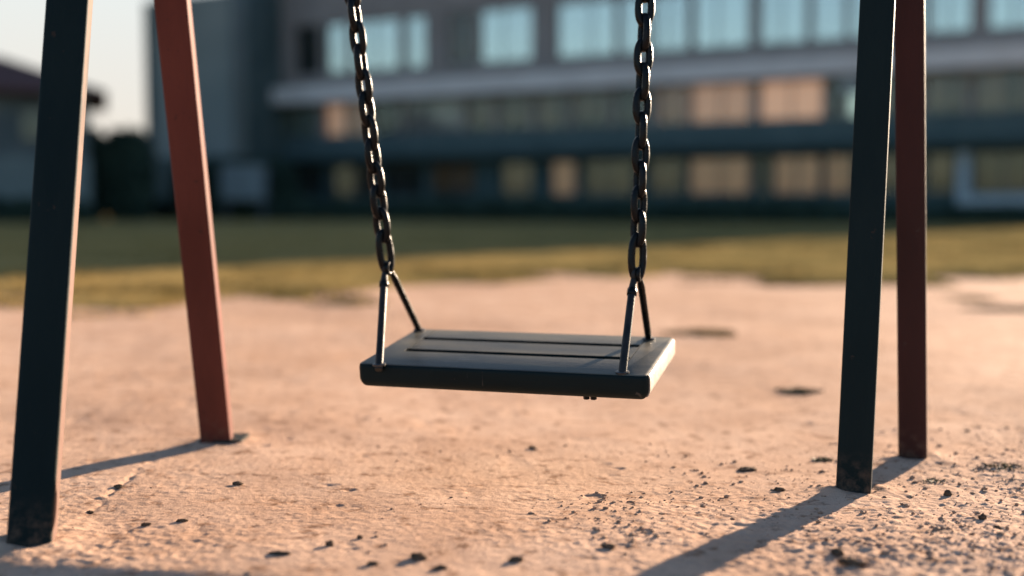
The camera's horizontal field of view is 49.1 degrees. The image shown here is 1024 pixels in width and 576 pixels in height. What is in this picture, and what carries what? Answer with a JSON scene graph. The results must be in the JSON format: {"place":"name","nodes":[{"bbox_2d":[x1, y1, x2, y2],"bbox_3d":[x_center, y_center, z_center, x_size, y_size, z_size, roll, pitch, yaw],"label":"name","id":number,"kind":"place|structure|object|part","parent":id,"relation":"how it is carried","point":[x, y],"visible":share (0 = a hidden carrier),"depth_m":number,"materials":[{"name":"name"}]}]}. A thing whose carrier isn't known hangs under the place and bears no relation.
{"place":"outdoors","nodes":[
{"label":"outdoors","id":0,"kind":"place"},
{"bbox_2d":[0,0,153,134],"label":"sky","id":1,"kind":"structure","parent":0,"point":[117,53],"materials":[{"name":"white"}]},
{"bbox_2d":[0,273,1023,575],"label":"sand ground","id":2,"kind":"structure","parent":0,"point":[344,469],"depth_m":2.59,"materials":[{"name":"beige sand"}]},
{"bbox_2d":[113,484,122,488],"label":"soil clod","id":3,"kind":"object","parent":2,"relation":"on","point":[117,486],"visible":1,"depth_m":2.22,"materials":[{"name":"brown soil"}]},
{"bbox_2d":[141,522,151,526],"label":"soil clod","id":4,"kind":"object","parent":2,"relation":"on","point":[144,524],"visible":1,"depth_m":1.96,"materials":[{"name":"brown soil"}]},
{"bbox_2d":[176,519,187,521],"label":"soil clod","id":5,"kind":"object","parent":2,"relation":"on","point":[181,520],"visible":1,"depth_m":1.98,"materials":[{"name":"brown soil"}]},
{"bbox_2d":[232,481,243,484],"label":"soil clod","id":6,"kind":"object","parent":2,"relation":"on","point":[237,483],"visible":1,"depth_m":2.24,"materials":[{"name":"brown soil"}]},
{"bbox_2d":[267,551,290,555],"bbox_3d":[-0.367,0.419,1.766,0.041,0.009,0.012,0,4,7],"label":"bark chip","id":7,"kind":"object","parent":2,"relation":"on","point":[279,553],"visible":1,"depth_m":1.76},
{"bbox_2d":[325,540,333,545],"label":"soil clod","id":8,"kind":"object","parent":2,"relation":"on","point":[329,543],"visible":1,"depth_m":1.81,"materials":[{"name":"brown soil"}]},
{"bbox_2d":[365,561,378,565],"bbox_3d":[-0.215,0.423,1.719,0.021,0.009,0.013,0,4,-7],"label":"soil clod","id":9,"kind":"object","parent":2,"relation":"on","point":[372,563],"visible":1,"depth_m":1.72,"materials":[{"name":"brown soil"}]},
{"bbox_2d":[410,552,427,559],"bbox_3d":[-0.146,0.419,1.746,0.030,0.016,0.017,1,4,20],"label":"soil clod","id":10,"kind":"object","parent":2,"relation":"on","point":[417,556],"visible":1,"depth_m":1.74,"materials":[{"name":"brown soil"}]},
{"bbox_2d":[433,564,447,569],"bbox_3d":[-0.108,0.424,1.700,0.023,0.009,0.011,-1,4,-9],"label":"soil clod","id":11,"kind":"object","parent":2,"relation":"on","point":[440,567],"visible":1,"depth_m":1.70,"materials":[{"name":"brown soil"}]},
{"bbox_2d":[6,0,926,546],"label":"swing stand","id":12,"kind":"object","parent":2,"relation":"on","point":[40,404],"visible":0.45,"depth_m":2.19,"materials":[{"name":"black paint"}]},
{"bbox_2d":[344,0,674,399],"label":"swing","id":13,"kind":"object","parent":12,"relation":"hanging from","point":[626,365],"visible":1,"depth_m":2.23,"materials":[{"name":"black plastic"}]},
{"bbox_2d":[2,326,1023,575],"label":"pebbles","id":14,"kind":"object","parent":2,"relation":"on","point":[936,528],"visible":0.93,"depth_m":1.99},
{"bbox_2d":[508,556,523,562],"bbox_3d":[0.006,0.421,1.734,0.025,0.012,0.016,0,4,6],"label":"soil clod","id":15,"kind":"object","parent":2,"relation":"on","point":[513,559],"visible":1,"depth_m":1.73,"materials":[{"name":"brown soil"}]},
{"bbox_2d":[600,543,614,549],"bbox_3d":[0.153,0.414,1.794,0.026,0.011,0.015,1,4,20],"label":"soil clod","id":16,"kind":"object","parent":2,"relation":"on","point":[609,546],"visible":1,"depth_m":1.79,"materials":[{"name":"brown soil"}]},
{"bbox_2d":[656,327,737,337],"bbox_3d":[0.823,0.191,4.940,0.374,0.031,0.354,0,4,0],"label":"weed tuft","id":17,"kind":"object","parent":2,"relation":"on","point":[712,331],"visible":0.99,"depth_m":4.92,"materials":[{"name":"brown plant"}]},
{"bbox_2d":[737,466,756,471],"bbox_3d":[0.504,0.388,2.400,0.044,0.012,0.030,-1,4,-15],"label":"soil clod","id":18,"kind":"object","parent":2,"relation":"on","point":[745,469],"visible":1,"depth_m":2.39,"materials":[{"name":"brown soil"}]},
{"bbox_2d":[773,487,785,491],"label":"soil clod","id":19,"kind":"object","parent":2,"relation":"on","point":[778,489],"visible":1,"depth_m":2.21,"materials":[{"name":"brown soil"}]},
{"bbox_2d":[775,386,823,394],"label":"weed tuft","id":20,"kind":"object","parent":2,"relation":"on","point":[800,390],"visible":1,"depth_m":3.39,"materials":[{"name":"brown plant"}]},
{"bbox_2d":[812,456,836,462],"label":"weed tuft","id":21,"kind":"object","parent":2,"relation":"on","point":[824,459],"visible":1,"depth_m":2.49,"materials":[{"name":"brown plant"}]},
{"bbox_2d":[831,548,844,556],"bbox_3d":[0.515,0.420,1.774,0.019,0.016,0.019,-2,5,-28],"label":"soil clod","id":22,"kind":"object","parent":2,"relation":"on","point":[837,552],"visible":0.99,"depth_m":1.77,"materials":[{"name":"brown soil"}]},
{"bbox_2d":[836,558,869,567],"bbox_3d":[0.523,0.422,1.718,0.051,0.014,0.021,2,4,21],"label":"soil clod","id":23,"kind":"object","parent":2,"relation":"on","point":[851,562],"visible":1,"depth_m":1.71,"materials":[{"name":"brown soil"}]},
{"bbox_2d":[919,477,952,482],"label":"weed tuft","id":24,"kind":"object","parent":2,"relation":"on","point":[929,479],"visible":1,"depth_m":2.29,"materials":[{"name":"brown plant"}]},
{"bbox_2d":[943,489,951,495],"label":"soil clod","id":25,"kind":"object","parent":2,"relation":"on","point":[947,492],"visible":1,"depth_m":2.16,"materials":[{"name":"brown soil"}]},
{"bbox_2d":[937,294,1001,301],"bbox_3d":[2.831,0.058,6.805,0.384,0.037,0.398,0,4,0],"label":"weed tuft","id":26,"kind":"object","parent":2,"relation":"on","point":[969,298],"visible":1,"depth_m":6.81,"materials":[{"name":"beige plant"}]},
{"bbox_2d":[978,513,986,519],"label":"soil clod","id":27,"kind":"object","parent":2,"relation":"on","point":[982,516],"visible":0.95,"depth_m":1.99,"materials":[{"name":"brown soil"}]},
{"bbox_2d":[954,303,1023,311],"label":"weed tuft","id":28,"kind":"object","parent":2,"relation":"on","point":[1015,308],"visible":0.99,"depth_m":6.11,"materials":[{"name":"beige plant"}]},
{"bbox_2d":[974,461,1021,471],"bbox_3d":[1.054,0.382,2.404,0.162,0.015,0.095,0,4,0],"label":"weed tuft","id":29,"kind":"object","parent":2,"relation":"on","point":[1005,466],"visible":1,"depth_m":2.40,"materials":[{"name":"brown plant"}]},
{"bbox_2d":[0,216,1023,317],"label":"lawn","id":30,"kind":"structure","parent":0,"point":[150,226],"depth_m":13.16,"materials":[{"name":"green plant"}]},
{"bbox_2d":[0,195,97,222],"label":"hedge","id":31,"kind":"object","parent":30,"relation":"on","point":[15,211],"visible":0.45,"depth_m":42.51,"materials":[{"name":"green plant"}]},
{"bbox_2d":[0,57,106,208],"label":"house","id":32,"kind":"structure","parent":30,"relation":"on","point":[19,90],"depth_m":45.66,"materials":[{"name":"grey tile"}]},
{"bbox_2d":[19,107,37,141],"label":"window","id":33,"kind":"structure","parent":32,"relation":"in","point":[20,108],"depth_m":45.57,"materials":[{"name":"grey glass"}]},
{"bbox_2d":[88,125,156,221],"bbox_3d":[-17.540,-4.935,48.763,4.164,4.340,1.975,0,4,0],"label":"hedge","id":34,"kind":"object","parent":30,"relation":"on","point":[123,172],"visible":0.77,"depth_m":48.23,"materials":[{"name":"green plant"}]},
{"bbox_2d":[169,155,299,219],"bbox_3d":[-13.328,-4.758,53.811,6.307,3.284,1.912,0,4,0],"label":"hedge","id":35,"kind":"object","parent":30,"relation":"on","point":[282,179],"visible":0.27,"depth_m":53.26,"materials":[{"name":"green plant"}]},
{"bbox_2d":[151,194,325,220],"bbox_3d":[-13.239,-3.804,53.730,10.669,1.400,1.631,2,4,27],"label":"hedge","id":36,"kind":"object","parent":30,"relation":"on","point":[303,208],"visible":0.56,"depth_m":52.22,"materials":[{"name":"green plant"}]},
{"bbox_2d":[219,164,268,220],"bbox_3d":[-12.381,-4.369,51.819,2.200,2.680,0.725,1,4,16],"label":"utility cabinet","id":37,"kind":"object","parent":30,"relation":"on","point":[244,181],"visible":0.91,"depth_m":51.49,"materials":[{"name":"grey metal"}]},
{"bbox_3d":[-12.972,-4.845,51.602,0.980,1.440,0.062,1,4,16],"label":"door","id":38,"kind":"part","parent":37,"relation":"part of","materials":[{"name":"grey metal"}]},
{"bbox_3d":[-11.964,-4.826,51.323,0.980,1.440,0.062,1,4,16],"label":"door","id":39,"kind":"part","parent":37,"relation":"part of","materials":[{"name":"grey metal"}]},
{"bbox_2d":[323,195,568,221],"bbox_3d":[-3.082,-3.424,48.672,12.266,1.350,1.650,2,4,27],"label":"hedge","id":40,"kind":"object","parent":30,"relation":"on","point":[498,209],"visible":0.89,"depth_m":47.82,"materials":[{"name":"green plant"}]},
{"bbox_2d":[143,0,1023,218],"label":"apartment building","id":41,"kind":"structure","parent":30,"relation":"on","point":[505,100],"depth_m":55.21,"materials":[{"name":"concrete"}]},
{"bbox_2d":[284,104,317,137],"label":"window","id":42,"kind":"structure","parent":41,"relation":"in","point":[305,116],"depth_m":63.07,"materials":[{"name":"black glass"}]},
{"bbox_2d":[289,166,322,196],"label":"window","id":43,"kind":"structure","parent":41,"relation":"in","point":[310,178],"depth_m":63.07,"materials":[{"name":"black glass"}]},
{"bbox_2d":[297,25,319,74],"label":"window","id":44,"kind":"structure","parent":41,"relation":"in","point":[309,35],"depth_m":62.52,"materials":[{"name":"black glass"}]},
{"bbox_2d":[325,103,344,135],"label":"window","id":45,"kind":"structure","parent":41,"relation":"in","point":[335,126],"depth_m":62.08,"materials":[{"name":"orange glass"}]},
{"bbox_2d":[326,23,345,72],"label":"window","id":46,"kind":"structure","parent":41,"relation":"in","point":[332,30],"depth_m":61.82,"materials":[{"name":"blue glass"}]},
{"bbox_2d":[332,165,375,196],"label":"window","id":47,"kind":"structure","parent":41,"relation":"in","point":[348,180],"depth_m":61.87,"materials":[{"name":"grey glass"}]},
{"bbox_2d":[349,102,361,134],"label":"window","id":48,"kind":"structure","parent":41,"relation":"in","point":[355,121],"depth_m":61.47,"materials":[{"name":"brown glass"}]},
{"bbox_2d":[350,18,398,71],"bbox_3d":[-7.335,-13.108,60.522,3.211,2.700,0.217,2,4,27],"label":"window","id":49,"kind":"structure","parent":41,"relation":"in","point":[374,29],"depth_m":60.52,"materials":[{"name":"blue glass"}]},
{"bbox_2d":[374,100,398,133],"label":"window","id":50,"kind":"structure","parent":41,"relation":"in","point":[386,111],"depth_m":60.48,"materials":[{"name":"grey glass"}]},
{"bbox_2d":[385,164,421,196],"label":"window","id":51,"kind":"structure","parent":41,"relation":"in","point":[404,180],"depth_m":60.28,"materials":[{"name":"black glass"}]},
{"bbox_2d":[407,15,424,67],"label":"window","id":52,"kind":"structure","parent":41,"relation":"in","point":[415,24],"depth_m":59.47,"materials":[{"name":"blue glass"}]},
{"bbox_2d":[406,97,460,132],"bbox_3d":[-4.094,-9.114,59.172,3.435,1.820,0.210,2,4,27],"label":"window","id":53,"kind":"structure","parent":41,"relation":"in","point":[424,115],"depth_m":59.22,"materials":[{"name":"grey glass"}]},
{"bbox_2d":[432,163,473,195],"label":"window","id":54,"kind":"structure","parent":41,"relation":"in","point":[461,174],"depth_m":58.91,"materials":[{"name":"black glass"}]},
{"bbox_2d":[449,11,475,64],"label":"window","id":55,"kind":"structure","parent":41,"relation":"in","point":[455,19],"depth_m":58.20,"materials":[{"name":"grey glass"}]},
{"bbox_2d":[468,95,492,130],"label":"window","id":56,"kind":"structure","parent":41,"relation":"in","point":[484,102],"depth_m":57.93,"materials":[{"name":"grey glass"}]},
{"bbox_2d":[481,6,530,62],"bbox_3d":[-0.221,-12.859,56.967,2.940,2.700,0.214,2,4,27],"label":"window","id":57,"kind":"structure","parent":41,"relation":"in","point":[497,25],"depth_m":57.12,"materials":[{"name":"blue glass"}]},
{"bbox_2d":[500,93,530,129],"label":"window","id":58,"kind":"structure","parent":41,"relation":"in","point":[522,100],"depth_m":57.02,"materials":[{"name":"grey glass"}]},
{"bbox_2d":[502,161,530,195],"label":"window","id":59,"kind":"structure","parent":41,"relation":"in","point":[509,170],"depth_m":57.33,"materials":[{"name":"grey glass"}]},
{"bbox_2d":[537,91,566,128],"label":"window","id":60,"kind":"structure","parent":41,"relation":"in","point":[548,102],"depth_m":56.26,"materials":[{"name":"grey glass"}]},
{"bbox_2d":[552,161,574,195],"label":"window","id":61,"kind":"structure","parent":41,"relation":"in","point":[558,167],"depth_m":56.16,"materials":[{"name":"beige glass"}]},
{"bbox_2d":[558,0,614,57],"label":"window","id":62,"kind":"structure","parent":41,"relation":"in","point":[571,15],"depth_m":55.15,"materials":[{"name":"blue glass"}]},
{"bbox_2d":[574,89,608,126],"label":"window","id":63,"kind":"structure","parent":41,"relation":"in","point":[586,102],"depth_m":55.21,"materials":[{"name":"grey glass"}]},
{"bbox_2d":[585,159,633,194],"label":"window","id":64,"kind":"structure","parent":41,"relation":"in","point":[602,177],"depth_m":55.01,"materials":[{"name":"grey glass"}]},
{"bbox_2d":[615,88,643,125],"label":"window","id":65,"kind":"structure","parent":41,"relation":"in","point":[624,96],"depth_m":54.44,"materials":[{"name":"grey glass"}]},
{"bbox_2d":[620,0,646,53],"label":"window","id":66,"kind":"structure","parent":41,"relation":"in","point":[628,23],"depth_m":54.10,"materials":[{"name":"blue glass"}]},
{"bbox_2d":[651,158,681,194],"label":"window","id":67,"kind":"structure","parent":41,"relation":"in","point":[657,165],"depth_m":53.61,"materials":[{"name":"grey glass"}]},
{"bbox_2d":[652,0,687,51],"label":"window","id":68,"kind":"structure","parent":41,"relation":"in","point":[677,10],"depth_m":53.12,"materials":[{"name":"blue glass"}]},
{"bbox_2d":[658,85,685,123],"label":"window","id":69,"kind":"structure","parent":41,"relation":"in","point":[679,90],"depth_m":53.31,"materials":[{"name":"grey glass"}]},
{"bbox_2d":[689,157,749,194],"bbox_3d":[9.752,-5.244,52.503,2.911,1.730,0.218,2,4,27],"label":"window","id":70,"kind":"structure","parent":41,"relation":"in","point":[706,175],"depth_m":52.56,"materials":[{"name":"beige glass"}]},
{"bbox_2d":[691,82,750,122],"bbox_3d":[9.768,-8.630,52.259,2.872,1.820,0.218,2,4,27],"label":"window","id":71,"kind":"structure","parent":41,"relation":"in","point":[715,102],"depth_m":52.30,"materials":[{"name":"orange glass"}]},
{"bbox_2d":[694,0,748,48],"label":"window","id":72,"kind":"structure","parent":41,"relation":"in","point":[732,15],"depth_m":52.03,"materials":[{"name":"blue glass"}]},
{"bbox_2d":[758,156,768,193],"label":"window","id":73,"kind":"structure","parent":41,"relation":"in","point":[763,162],"depth_m":51.61,"materials":[{"name":"grey glass"}]},
{"bbox_2d":[760,0,806,44],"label":"window","id":74,"kind":"structure","parent":41,"relation":"in","point":[771,27],"depth_m":50.75,"materials":[{"name":"blue glass"}]},
{"bbox_2d":[759,78,822,120],"bbox_3d":[12.681,-8.528,50.802,2.896,1.820,0.214,2,4,27],"label":"window","id":75,"kind":"structure","parent":41,"relation":"in","point":[793,99],"depth_m":50.81,"materials":[{"name":"beige glass"}]},
{"bbox_2d":[773,155,819,193],"bbox_3d":[12.969,-5.132,50.899,2.124,1.730,0.222,2,4,27],"label":"window","id":76,"kind":"structure","parent":41,"relation":"in","point":[785,171],"depth_m":50.90,"materials":[{"name":"beige glass"}]},
{"bbox_2d":[812,0,845,40],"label":"window","id":77,"kind":"structure","parent":41,"relation":"in","point":[832,11],"depth_m":49.90,"materials":[{"name":"blue glass"}]},
{"bbox_2d":[828,77,843,117],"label":"window","id":78,"kind":"structure","parent":41,"relation":"in","point":[835,99],"depth_m":49.95,"materials":[{"name":"grey glass"}]},
{"bbox_2d":[825,155,851,193],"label":"window","id":79,"kind":"structure","parent":41,"relation":"in","point":[833,171],"depth_m":50.17,"materials":[{"name":"beige glass"}]},
{"bbox_2d":[847,76,855,117],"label":"window","id":80,"kind":"structure","parent":41,"relation":"in","point":[851,94],"depth_m":49.65,"materials":[{"name":"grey glass"}]},
{"bbox_2d":[849,0,859,38],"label":"window","id":81,"kind":"structure","parent":41,"relation":"in","point":[854,4],"depth_m":49.37,"materials":[{"name":"blue glass"}]},
{"bbox_2d":[886,154,895,193],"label":"window","id":82,"kind":"structure","parent":41,"relation":"in","point":[891,166],"depth_m":49.11,"materials":[{"name":"grey glass"}]},
{"bbox_2d":[890,74,894,115],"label":"window","id":83,"kind":"structure","parent":41,"relation":"in","point":[893,86],"depth_m":48.74,"materials":[{"name":"grey glass"}]},
{"bbox_2d":[926,152,954,192],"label":"window","id":84,"kind":"structure","parent":41,"relation":"in","point":[937,164],"depth_m":48.20,"materials":[{"name":"grey glass"}]},
{"bbox_2d":[925,70,966,114],"bbox_3d":[18.555,-8.323,47.874,1.672,1.820,0.222,2,4,27],"label":"window","id":85,"kind":"structure","parent":41,"relation":"in","point":[938,85],"depth_m":47.92,"materials":[{"name":"grey glass"}]},
{"bbox_2d":[930,0,971,32],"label":"window","id":86,"kind":"structure","parent":41,"relation":"in","point":[941,11],"depth_m":47.62,"materials":[{"name":"blue glass"}]},
{"bbox_2d":[973,67,1023,112],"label":"window","id":87,"kind":"structure","parent":41,"relation":"in","point":[992,87],"depth_m":47.05,"materials":[{"name":"grey glass"}]},
{"bbox_2d":[974,151,1023,192],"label":"window","id":88,"kind":"structure","parent":41,"relation":"in","point":[1003,171],"depth_m":47.17,"materials":[{"name":"grey glass"}]},
{"bbox_2d":[988,0,1023,28],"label":"window","id":89,"kind":"structure","parent":41,"relation":"in","point":[1001,13],"depth_m":46.71,"materials":[{"name":"blue glass"}]},
{"bbox_2d":[562,196,843,223],"bbox_3d":[7.211,-2.975,43.545,11.463,1.173,1.685,2,4,27],"label":"hedge","id":90,"kind":"object","parent":30,"relation":"on","point":[765,210],"visible":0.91,"depth_m":42.78,"materials":[{"name":"green plant"}]},
{"bbox_2d":[836,201,1023,224],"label":"hedge","id":91,"kind":"object","parent":30,"relation":"on","point":[1010,213],"visible":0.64,"depth_m":38.76,"materials":[{"name":"green plant"}]}
]}

